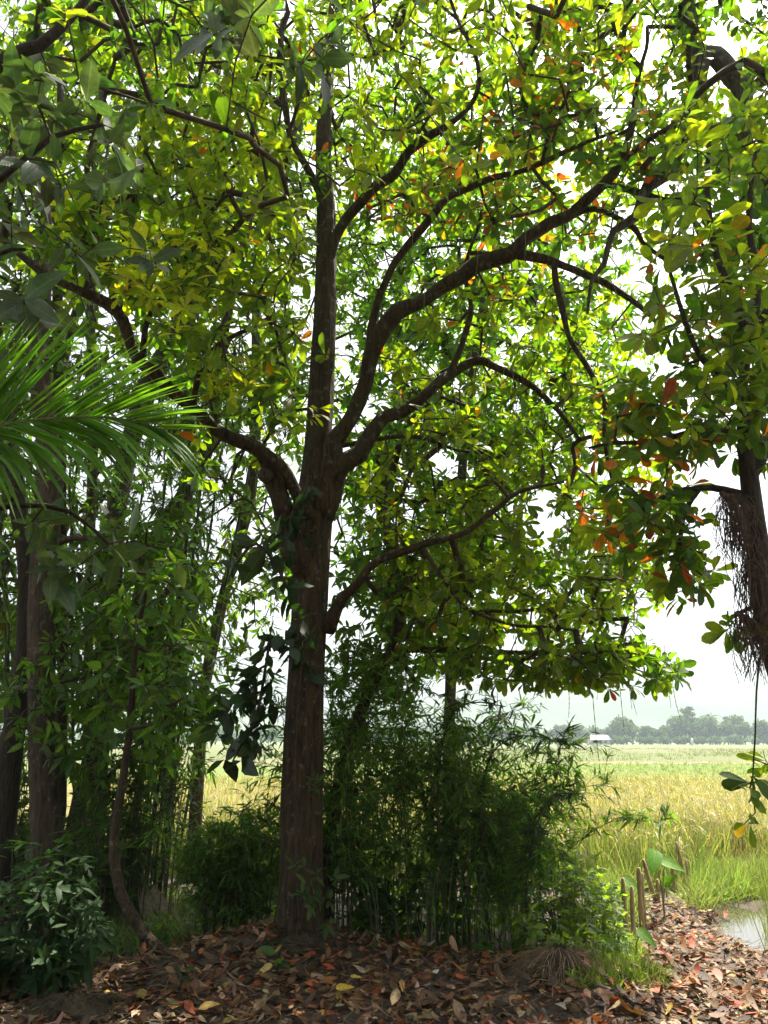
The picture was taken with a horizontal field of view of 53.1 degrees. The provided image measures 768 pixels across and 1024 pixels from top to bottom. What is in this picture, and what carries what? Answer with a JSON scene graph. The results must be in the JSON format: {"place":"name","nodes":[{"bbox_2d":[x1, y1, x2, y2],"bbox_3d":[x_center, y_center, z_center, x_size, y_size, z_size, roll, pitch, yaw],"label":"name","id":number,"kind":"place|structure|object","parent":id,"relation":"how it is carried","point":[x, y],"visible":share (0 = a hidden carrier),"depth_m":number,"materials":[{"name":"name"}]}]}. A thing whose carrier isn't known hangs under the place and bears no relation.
{"place":"outdoors","nodes":[
{"label":"outdoors","id":0,"kind":"place"},
{"bbox_2d":[133,861,161,892],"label":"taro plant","id":1,"kind":"object","parent":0,"point":[158,876],"visible":0.08,"depth_m":8.52,"materials":[{"name":"green plant"}]},
{"bbox_2d":[0,742,767,1023],"bbox_3d":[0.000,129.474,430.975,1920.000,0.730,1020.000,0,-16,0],"label":"ground","id":2,"kind":"structure","parent":0,"point":[395,982],"depth_m":5.15,"materials":[{"name":"brown plant"}]},
{"bbox_2d":[0,657,83,903],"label":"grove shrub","id":3,"kind":"object","parent":2,"relation":"on","point":[22,830],"visible":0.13,"depth_m":9.14,"materials":[{"name":"green plant"}]},
{"bbox_2d":[0,117,88,921],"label":"bent tree","id":4,"kind":"object","parent":2,"relation":"on","point":[10,767],"visible":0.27,"depth_m":8.60,"materials":[{"name":"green plant"}]},
{"bbox_2d":[0,317,94,801],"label":"bamboo clump","id":5,"kind":"object","parent":2,"relation":"on","point":[9,647],"visible":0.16,"depth_m":9.88,"materials":[{"name":"green plant"}]},
{"bbox_2d":[0,836,118,1001],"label":"gully shrub","id":6,"kind":"object","parent":2,"relation":"on","point":[50,959],"visible":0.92,"depth_m":5.03,"materials":[{"name":"green plant"}]},
{"bbox_2d":[0,984,150,1023],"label":"earth mound","id":7,"kind":"object","parent":2,"relation":"on","point":[76,1006],"visible":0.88,"depth_m":4.61,"materials":[{"name":"brown soil"}]},
{"bbox_2d":[0,0,178,828],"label":"straight tree","id":8,"kind":"object","parent":2,"relation":"on","point":[60,98],"visible":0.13,"depth_m":10.85,"materials":[{"name":"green plant"}]},
{"bbox_2d":[0,316,214,573],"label":"coconut palm","id":9,"kind":"object","parent":2,"relation":"on","point":[99,438],"visible":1,"depth_m":3.42,"materials":[{"name":"green plant"}]},
{"bbox_2d":[0,119,221,931],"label":"grove tree","id":10,"kind":"object","parent":2,"relation":"on","point":[46,635],"visible":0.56,"depth_m":8.13,"materials":[{"name":"green plant"}]},
{"bbox_2d":[13,677,209,928],"bbox_3d":[-2.902,3.077,8.433,2.162,2.633,2.232,0,-16,0],"label":"grove shrub","id":11,"kind":"object","parent":2,"relation":"on","point":[132,884],"visible":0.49,"depth_m":8.11,"materials":[{"name":"green plant"}]},
{"bbox_2d":[0,201,239,734],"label":"dense tree","id":12,"kind":"object","parent":2,"relation":"on","point":[81,510],"visible":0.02,"depth_m":13.07,"materials":[{"name":"green plant"}]},
{"bbox_2d":[2,728,273,922],"bbox_3d":[-2.480,3.325,8.193,2.565,2.035,2.058,0,-16,0],"label":"bamboo thicket","id":13,"kind":"object","parent":2,"relation":"on","point":[200,764],"visible":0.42,"depth_m":8.14,"materials":[{"name":"green plant"}]},
{"bbox_2d":[94,908,201,964],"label":"gully herb","id":14,"kind":"object","parent":2,"relation":"on","point":[165,927],"visible":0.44,"depth_m":6.67,"materials":[{"name":"green plant"}]},
{"bbox_2d":[45,0,257,730],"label":"forked tree","id":15,"kind":"object","parent":2,"relation":"on","point":[93,474],"visible":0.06,"depth_m":11.45,"materials":[{"name":"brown plant"}]},
{"bbox_2d":[23,338,292,894],"bbox_3d":[-3.100,0.877,10.045,3.456,7.892,2.932,0,-16,0],"label":"bamboo clump","id":16,"kind":"object","parent":2,"relation":"on","point":[175,509],"visible":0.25,"depth_m":10.03,"materials":[{"name":"green plant"}]},
{"bbox_2d":[138,884,182,924],"bbox_3d":[-2.291,4.066,7.889,0.554,0.438,0.114,-4,-17,14],"label":"rock","id":17,"kind":"object","parent":2,"relation":"on","point":[151,899],"visible":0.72,"depth_m":7.92,"materials":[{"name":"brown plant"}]},
{"bbox_2d":[81,548,256,955],"bbox_3d":[-1.956,2.034,7.037,1.821,3.452,1.392,0,-16,0],"label":"twisted sapling","id":18,"kind":"object","parent":2,"relation":"on","point":[195,712],"visible":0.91,"depth_m":6.97,"materials":[{"name":"green plant"}]},
{"bbox_2d":[0,0,353,616],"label":"leafed tree","id":19,"kind":"object","parent":2,"relation":"on","point":[33,139],"visible":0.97,"depth_m":4.06,"materials":[{"name":"green plant"}]},
{"bbox_2d":[166,962,199,992],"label":"seedling","id":20,"kind":"object","parent":2,"relation":"on","point":[179,972],"visible":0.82,"depth_m":5.13,"materials":[{"name":"green plant"}]},
{"bbox_2d":[0,0,392,856],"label":"mossy tree","id":21,"kind":"object","parent":2,"relation":"on","point":[158,352],"visible":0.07,"depth_m":12.10,"materials":[{"name":"green plant"}]},
{"bbox_2d":[199,1001,219,1009],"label":"fallen leaf","id":22,"kind":"object","parent":2,"relation":"on","point":[205,1005],"visible":1,"depth_m":4.58,"materials":[{"name":"yellow plant"}]},
{"bbox_2d":[0,0,436,825],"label":"dense tree","id":23,"kind":"object","parent":2,"relation":"on","point":[288,452],"visible":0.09,"depth_m":13.91,"materials":[{"name":"green plant"}]},
{"bbox_2d":[64,77,375,897],"bbox_3d":[-2.875,-1.719,11.472,5.836,13.602,3.298,0,-16,0],"label":"slanting tree","id":24,"kind":"object","parent":2,"relation":"on","point":[246,501],"visible":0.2,"depth_m":10.85,"materials":[{"name":"green plant"}]},
{"bbox_2d":[178,858,273,937],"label":"gully fern","id":25,"kind":"object","parent":2,"relation":"on","point":[266,910],"visible":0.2,"depth_m":6.84,"materials":[{"name":"green plant"}]},
{"bbox_2d":[136,778,370,935],"bbox_3d":[-1.162,3.229,7.101,2.211,1.623,1.439,0,-16,0],"label":"bamboo thicket","id":26,"kind":"object","parent":2,"relation":"on","point":[248,847],"visible":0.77,"depth_m":6.86,"materials":[{"name":"green plant"}]},
{"bbox_2d":[255,963,271,974],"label":"fallen leaf","id":27,"kind":"object","parent":2,"relation":"on","point":[266,967],"visible":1,"depth_m":5.32,"materials":[{"name":"yellow plant"}]},
{"bbox_2d":[263,729,276,744],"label":"bushy tree","id":28,"kind":"object","parent":2,"relation":"on","point":[271,730],"visible":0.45,"depth_m":293.25,"materials":[{"name":"green plant"}]},
{"bbox_2d":[259,945,291,976],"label":"seedling","id":29,"kind":"object","parent":2,"relation":"on","point":[267,950],"visible":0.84,"depth_m":5.45,"materials":[{"name":"green plant"}]},
{"bbox_2d":[255,928,358,966],"bbox_3d":[-0.592,3.397,5.946,0.796,0.308,0.657,-7,-18,22],"label":"earth mound","id":30,"kind":"object","parent":2,"relation":"on","point":[314,940],"visible":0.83,"depth_m":5.87,"materials":[{"name":"brown soil"}]},
{"bbox_2d":[264,930,289,950],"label":"seedling","id":31,"kind":"object","parent":30,"relation":"on","point":[273,942],"visible":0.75,"depth_m":5.91,"materials":[{"name":"green plant"}]},
{"bbox_2d":[307,867,350,940],"bbox_3d":[-0.438,3.034,5.944,0.322,0.528,0.197,7,-18,-22],"label":"trunk sprout","id":32,"kind":"object","parent":30,"relation":"on","point":[328,904],"visible":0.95,"depth_m":5.94,"materials":[{"name":"green plant"}]},
{"bbox_2d":[185,26,504,881],"bbox_3d":[-0.656,-2.963,13.413,6.180,17.302,4.203,0,-16,0],"label":"pale stem tree","id":33,"kind":"object","parent":2,"relation":"on","point":[243,524],"visible":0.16,"depth_m":12.63,"materials":[{"name":"green plant"}]},
{"bbox_2d":[336,983,353,990],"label":"fallen leaf","id":34,"kind":"object","parent":2,"relation":"on","point":[340,986],"visible":1,"depth_m":4.92,"materials":[{"name":"yellow plant"}]},
{"bbox_2d":[222,904,544,963],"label":"ground herb","id":35,"kind":"object","parent":2,"relation":"on","point":[240,916],"visible":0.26,"depth_m":6.04,"materials":[{"name":"green plant"}]},
{"bbox_2d":[0,0,767,936],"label":"broadleaf tree","id":36,"kind":"object","parent":2,"relation":"on","point":[188,282],"visible":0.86,"depth_m":6.88,"materials":[{"name":"green plant"}]},
{"bbox_2d":[185,485,327,934],"bbox_3d":[-1.022,1.449,6.298,1.086,3.672,0.692,0,-16,0],"label":"climbing vine","id":37,"kind":"object","parent":36,"relation":"attached to","point":[245,747],"visible":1,"depth_m":6.32,"materials":[{"name":"green plant"}]},
{"bbox_2d":[285,855,324,920],"bbox_3d":[-0.617,2.897,5.932,0.295,0.450,0.176,4,-17,-12],"label":"trunk sprout","id":38,"kind":"object","parent":36,"relation":"attached to","point":[305,897],"visible":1,"depth_m":5.92,"materials":[{"name":"green plant"}]},
{"bbox_2d":[306,773,347,808],"bbox_3d":[-0.457,2.226,6.125,0.360,0.287,0.197,0,-16,0],"label":"trunk sprout","id":39,"kind":"object","parent":36,"relation":"attached to","point":[321,777],"visible":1,"depth_m":6.14,"materials":[{"name":"green plant"}]},
{"bbox_2d":[36,844,767,992],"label":"grass","id":40,"kind":"structure","parent":2,"relation":"on","point":[729,879],"depth_m":8.67,"materials":[{"name":"green plant"}]},
{"bbox_2d":[324,807,503,955],"bbox_3d":[0.252,3.174,6.578,1.626,1.245,1.026,0,-16,0],"label":"understorey shrub","id":41,"kind":"object","parent":2,"relation":"on","point":[363,918],"visible":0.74,"depth_m":6.42,"materials":[{"name":"green plant"}]},
{"bbox_2d":[153,629,678,949],"bbox_3d":[0.062,2.540,7.135,4.834,2.936,2.325,0,-16,0],"label":"bamboo thicket","id":42,"kind":"object","parent":2,"relation":"on","point":[511,807],"visible":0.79,"depth_m":6.82,"materials":[{"name":"green plant"}]},
{"bbox_2d":[67,723,766,744],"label":"woods","id":43,"kind":"object","parent":2,"relation":"on","point":[542,743],"visible":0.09,"depth_m":315.50,"materials":[{"name":"green plant"}]},
{"bbox_2d":[335,870,541,941],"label":"understorey shrub","id":44,"kind":"object","parent":2,"relation":"on","point":[481,929],"visible":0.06,"depth_m":7.33,"materials":[{"name":"green plant"}]},
{"bbox_2d":[323,376,564,922],"bbox_3d":[0.696,1.130,8.352,2.792,6.186,2.457,0,-16,0],"label":"slender tree","id":45,"kind":"object","parent":2,"relation":"on","point":[398,627],"visible":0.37,"depth_m":8.05,"materials":[{"name":"green plant"}]},
{"bbox_2d":[416,684,586,953],"bbox_3d":[0.989,2.621,6.571,1.480,2.273,0.668,-3,-17,10],"label":"arching bamboo","id":46,"kind":"object","parent":2,"relation":"on","point":[533,834],"visible":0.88,"depth_m":6.62,"materials":[{"name":"green plant"}]},
{"bbox_2d":[332,19,681,875],"bbox_3d":[2.322,-3.147,13.180,6.902,17.521,4.881,0,-16,0],"label":"field edge tree","id":47,"kind":"object","parent":2,"relation":"on","point":[446,347],"visible":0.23,"depth_m":12.49,"materials":[{"name":"green plant"}]},
{"bbox_2d":[509,898,566,954],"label":"weed","id":48,"kind":"object","parent":2,"relation":"on","point":[532,934],"visible":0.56,"depth_m":6.07,"materials":[{"name":"green plant"}]},
{"bbox_2d":[551,724,560,738],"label":"bushy tree","id":49,"kind":"object","parent":2,"relation":"on","point":[556,728],"visible":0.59,"depth_m":300.05,"materials":[{"name":"green plant"}]},
{"bbox_2d":[531,848,586,943],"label":"weed","id":50,"kind":"object","parent":2,"relation":"on","point":[564,878],"visible":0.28,"depth_m":6.46,"materials":[{"name":"green plant"}]},
{"bbox_2d":[500,942,621,986],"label":"root clump","id":51,"kind":"object","parent":2,"relation":"on","point":[555,960],"visible":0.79,"depth_m":5.30,"materials":[{"name":"plant"}]},
{"bbox_2d":[559,724,571,737],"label":"bushy tree","id":52,"kind":"object","parent":2,"relation":"on","point":[562,728],"visible":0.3,"depth_m":295.43,"materials":[{"name":"green plant"}]},
{"bbox_2d":[571,724,585,739],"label":"bushy tree","id":53,"kind":"object","parent":2,"relation":"on","point":[578,733],"visible":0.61,"depth_m":289.90,"materials":[{"name":"green plant"}]},
{"bbox_2d":[550,840,606,942],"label":"weed","id":54,"kind":"object","parent":2,"relation":"on","point":[584,874],"visible":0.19,"depth_m":6.83,"materials":[{"name":"green plant"}]},
{"bbox_2d":[545,922,618,962],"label":"weed","id":55,"kind":"object","parent":2,"relation":"on","point":[552,939],"visible":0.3,"depth_m":5.64,"materials":[{"name":"green plant"}]},
{"bbox_2d":[553,874,622,951],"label":"weed","id":56,"kind":"object","parent":2,"relation":"on","point":[584,914],"visible":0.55,"depth_m":6.24,"materials":[{"name":"green plant"}]},
{"bbox_2d":[589,725,602,734],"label":"bushy tree","id":57,"kind":"object","parent":2,"relation":"on","point":[592,729],"visible":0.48,"depth_m":305.76,"materials":[{"name":"green plant"}]},
{"bbox_2d":[563,961,635,987],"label":"weed","id":58,"kind":"object","parent":2,"relation":"on","point":[608,973],"visible":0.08,"depth_m":5.17,"materials":[{"name":"green plant"}]},
{"bbox_2d":[588,735,611,744],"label":"farmhouse","id":59,"kind":"object","parent":2,"relation":"on","point":[604,739],"visible":0.73,"depth_m":278.25,"materials":[{"name":"paint"}]},
{"bbox_2d":[587,880,628,946],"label":"weed","id":60,"kind":"object","parent":2,"relation":"on","point":[619,907],"visible":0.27,"depth_m":6.75,"materials":[{"name":"green plant"}]},
{"bbox_2d":[601,727,614,741],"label":"bushy tree","id":61,"kind":"object","parent":2,"relation":"on","point":[606,732],"visible":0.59,"depth_m":304.45,"materials":[{"name":"green plant"}]},
{"bbox_2d":[595,910,636,961],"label":"weed","id":62,"kind":"object","parent":2,"relation":"on","point":[620,931],"visible":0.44,"depth_m":6.07,"materials":[{"name":"green plant"}]},
{"bbox_2d":[608,720,626,744],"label":"bushy tree","id":63,"kind":"object","parent":2,"relation":"on","point":[617,730],"visible":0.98,"depth_m":279.89,"materials":[{"name":"green plant"}]},
{"bbox_2d":[600,874,636,913],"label":"taro plant","id":64,"kind":"object","parent":2,"relation":"on","point":[629,880],"visible":0.28,"depth_m":7.79,"materials":[{"name":"green plant"}]},
{"bbox_2d":[610,714,635,744],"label":"bushy tree","id":65,"kind":"object","parent":2,"relation":"on","point":[631,727],"visible":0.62,"depth_m":286.28,"materials":[{"name":"green plant"}]},
{"bbox_2d":[613,735,632,744],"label":"shrub","id":66,"kind":"object","parent":2,"relation":"on","point":[620,740],"visible":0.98,"depth_m":273.40,"materials":[{"name":"green plant"}]},
{"bbox_2d":[621,877,628,937],"bbox_3d":[2.238,3.742,7.136,0.051,0.659,0.110,-6,-18,20],"label":"stake","id":67,"kind":"object","parent":2,"relation":"on","point":[623,890],"visible":0.54,"depth_m":7.14,"materials":[{"name":"brown wood"}]},
{"bbox_2d":[630,886,635,937],"bbox_3d":[2.414,3.918,7.469,0.052,0.534,0.063,15,-22,-41],"label":"stake","id":68,"kind":"object","parent":2,"relation":"on","point":[632,915],"visible":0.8,"depth_m":7.46,"materials":[{"name":"brown wood"}]},
{"bbox_2d":[627,719,639,743],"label":"bushy tree","id":69,"kind":"object","parent":2,"relation":"on","point":[635,732],"visible":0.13,"depth_m":292.75,"materials":[{"name":"green plant"}]},
{"bbox_2d":[622,927,656,955],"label":"taro plant","id":70,"kind":"object","parent":2,"relation":"on","point":[644,934],"visible":0.62,"depth_m":6.57,"materials":[{"name":"green plant"}]},
{"bbox_2d":[637,867,644,927],"bbox_3d":[2.542,3.895,7.623,0.056,0.701,0.094,2,-17,-6],"label":"stake","id":71,"kind":"object","parent":2,"relation":"on","point":[640,899],"visible":0.81,"depth_m":7.62,"materials":[{"name":"brown wood"}]},
{"bbox_2d":[521,762,766,763],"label":"earth bund","id":72,"kind":"structure","parent":2,"relation":"on","point":[660,763],"depth_m":55.91,"materials":[{"name":"beige soil"}]},
{"bbox_2d":[641,872,647,928],"bbox_3d":[2.637,3.983,7.801,0.045,0.598,0.060,-7,-18,24],"label":"stake","id":73,"kind":"object","parent":2,"relation":"on","point":[644,906],"visible":0.56,"depth_m":7.80,"materials":[{"name":"brown wood"}]},
{"bbox_2d":[637,725,652,738],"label":"bushy tree","id":74,"kind":"object","parent":2,"relation":"on","point":[646,732],"visible":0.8,"depth_m":283.29,"materials":[{"name":"green plant"}]},
{"bbox_2d":[636,735,658,744],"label":"shrub","id":75,"kind":"object","parent":2,"relation":"on","point":[650,739],"visible":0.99,"depth_m":273.26,"materials":[{"name":"green plant"}]},
{"bbox_2d":[642,859,656,899],"bbox_3d":[3.024,4.210,8.699,0.164,0.524,0.061,-8,-18,25],"label":"stake","id":76,"kind":"object","parent":2,"relation":"on","point":[648,878],"visible":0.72,"depth_m":8.71,"materials":[{"name":"brown wood"}]},
{"bbox_2d":[656,879,659,899],"bbox_3d":[3.086,4.290,8.668,0.050,0.299,0.084,0,-16,0],"label":"stake","id":77,"kind":"object","parent":2,"relation":"on","point":[658,889],"visible":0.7,"depth_m":8.65,"materials":[{"name":"brown wood"}]},
{"bbox_2d":[652,728,667,744],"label":"bushy tree","id":78,"kind":"object","parent":2,"relation":"on","point":[658,732],"visible":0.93,"depth_m":280.81,"materials":[{"name":"green plant"}]},
{"bbox_2d":[657,734,672,744],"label":"shrub","id":79,"kind":"object","parent":2,"relation":"on","point":[665,740],"visible":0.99,"depth_m":275.91,"materials":[{"name":"green plant"}]},
{"bbox_2d":[647,848,685,919],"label":"taro plant","id":80,"kind":"object","parent":2,"relation":"on","point":[656,859],"visible":0.91,"depth_m":8.18,"materials":[{"name":"green plant"}]},
{"bbox_2d":[659,724,676,744],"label":"bushy tree","id":81,"kind":"object","parent":2,"relation":"on","point":[667,729],"visible":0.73,"depth_m":286.66,"materials":[{"name":"green plant"}]},
{"bbox_2d":[572,20,767,847],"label":"leaning tree","id":82,"kind":"object","parent":2,"relation":"on","point":[739,318],"visible":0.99,"depth_m":4.51,"materials":[{"name":"green plant"}]},
{"bbox_2d":[670,868,677,898],"bbox_3d":[3.568,4.550,9.448,0.059,0.500,0.110,-12,-20,34],"label":"stake","id":83,"kind":"object","parent":2,"relation":"on","point":[674,881],"visible":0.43,"depth_m":9.42,"materials":[{"name":"brown wood"}]},
{"bbox_2d":[666,715,686,744],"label":"bushy tree","id":84,"kind":"object","parent":2,"relation":"on","point":[670,723],"visible":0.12,"depth_m":294.34,"materials":[{"name":"green plant"}]},
{"bbox_2d":[586,0,767,313],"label":"gnarled tree","id":85,"kind":"object","parent":2,"relation":"on","point":[736,83],"visible":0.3,"depth_m":7.24,"materials":[{"name":"green plant"}]},
{"bbox_2d":[675,842,686,888],"bbox_3d":[3.730,4.509,9.593,0.108,0.735,0.062,0,-16,0],"label":"stake","id":86,"kind":"object","parent":2,"relation":"on","point":[679,856],"visible":0.6,"depth_m":9.62,"materials":[{"name":"brown wood"}]},
{"bbox_2d":[671,735,693,744],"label":"shrub","id":87,"kind":"object","parent":2,"relation":"on","point":[684,740],"visible":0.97,"depth_m":273.21,"materials":[{"name":"green plant"}]},
{"bbox_2d":[671,716,695,736],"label":"bushy tree","id":88,"kind":"object","parent":2,"relation":"on","point":[682,727],"visible":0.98,"depth_m":284.32,"materials":[{"name":"green plant"}]},
{"bbox_2d":[678,706,698,744],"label":"shade tree","id":89,"kind":"object","parent":2,"relation":"on","point":[687,712],"visible":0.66,"depth_m":289.10,"materials":[{"name":"green plant"}]},
{"bbox_2d":[689,720,710,744],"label":"bushy tree","id":90,"kind":"object","parent":2,"relation":"on","point":[698,730],"visible":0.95,"depth_m":281.95,"materials":[{"name":"green plant"}]},
{"bbox_2d":[692,736,709,744],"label":"shrub","id":91,"kind":"object","parent":2,"relation":"on","point":[699,740],"visible":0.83,"depth_m":276.01,"materials":[{"name":"green plant"}]},
{"bbox_2d":[648,897,767,952],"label":"puddle","id":92,"kind":"object","parent":2,"relation":"on","point":[744,924],"visible":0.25,"depth_m":8.15,"materials":[{"name":"grey liquid"}]},
{"bbox_2d":[697,712,719,744],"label":"bushy tree","id":93,"kind":"object","parent":2,"relation":"on","point":[714,732],"visible":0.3,"depth_m":288.38,"materials":[{"name":"green plant"}]},
{"bbox_2d":[699,715,722,744],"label":"palm","id":94,"kind":"object","parent":2,"relation":"on","point":[707,718],"visible":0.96,"depth_m":285.26,"materials":[{"name":"green plant"}]},
{"bbox_2d":[708,735,721,744],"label":"shrub","id":95,"kind":"object","parent":2,"relation":"on","point":[716,739],"visible":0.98,"depth_m":272.91,"materials":[{"name":"green plant"}]},
{"bbox_2d":[713,968,722,982],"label":"fallen leaf","id":96,"kind":"object","parent":2,"relation":"on","point":[718,974],"visible":1,"depth_m":5.12,"materials":[{"name":"plant"}]},
{"bbox_2d":[717,721,734,744],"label":"bushy tree","id":97,"kind":"object","parent":2,"relation":"on","point":[727,729],"visible":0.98,"depth_m":285.43,"materials":[{"name":"green plant"}]},
{"bbox_2d":[724,734,744,744],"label":"shrub","id":98,"kind":"object","parent":2,"relation":"on","point":[736,740],"visible":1,"depth_m":276.57,"materials":[{"name":"green plant"}]},
{"bbox_2d":[727,714,747,744],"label":"bushy tree","id":99,"kind":"object","parent":2,"relation":"on","point":[733,720],"visible":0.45,"depth_m":292.85,"materials":[{"name":"green plant"}]},
{"bbox_2d":[734,722,753,744],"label":"bushy tree","id":100,"kind":"object","parent":2,"relation":"on","point":[745,729],"visible":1,"depth_m":282.86,"materials":[{"name":"green plant"}]},
{"bbox_2d":[739,825,767,949],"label":"reeds","id":101,"kind":"object","parent":2,"relation":"on","point":[761,876],"visible":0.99,"depth_m":8.45,"materials":[{"name":"green plant"}]},
{"bbox_2d":[752,718,767,744],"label":"bushy tree","id":102,"kind":"object","parent":2,"relation":"on","point":[763,729],"visible":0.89,"depth_m":280.62,"materials":[{"name":"green plant"}]},
{"bbox_2d":[0,681,767,741],"bbox_3d":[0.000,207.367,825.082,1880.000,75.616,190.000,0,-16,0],"label":"hills","id":103,"kind":"structure","parent":0,"point":[736,698],"depth_m":804.31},
{"bbox_2d":[0,0,767,720],"label":"sky","id":104,"kind":"structure","parent":0,"point":[681,634],"materials":[{"name":"white"}]},
{"bbox_2d":[17,744,767,888],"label":"rice field","id":105,"kind":"structure","parent":0,"point":[214,750],"depth_m":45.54,"materials":[{"name":"green plant"}]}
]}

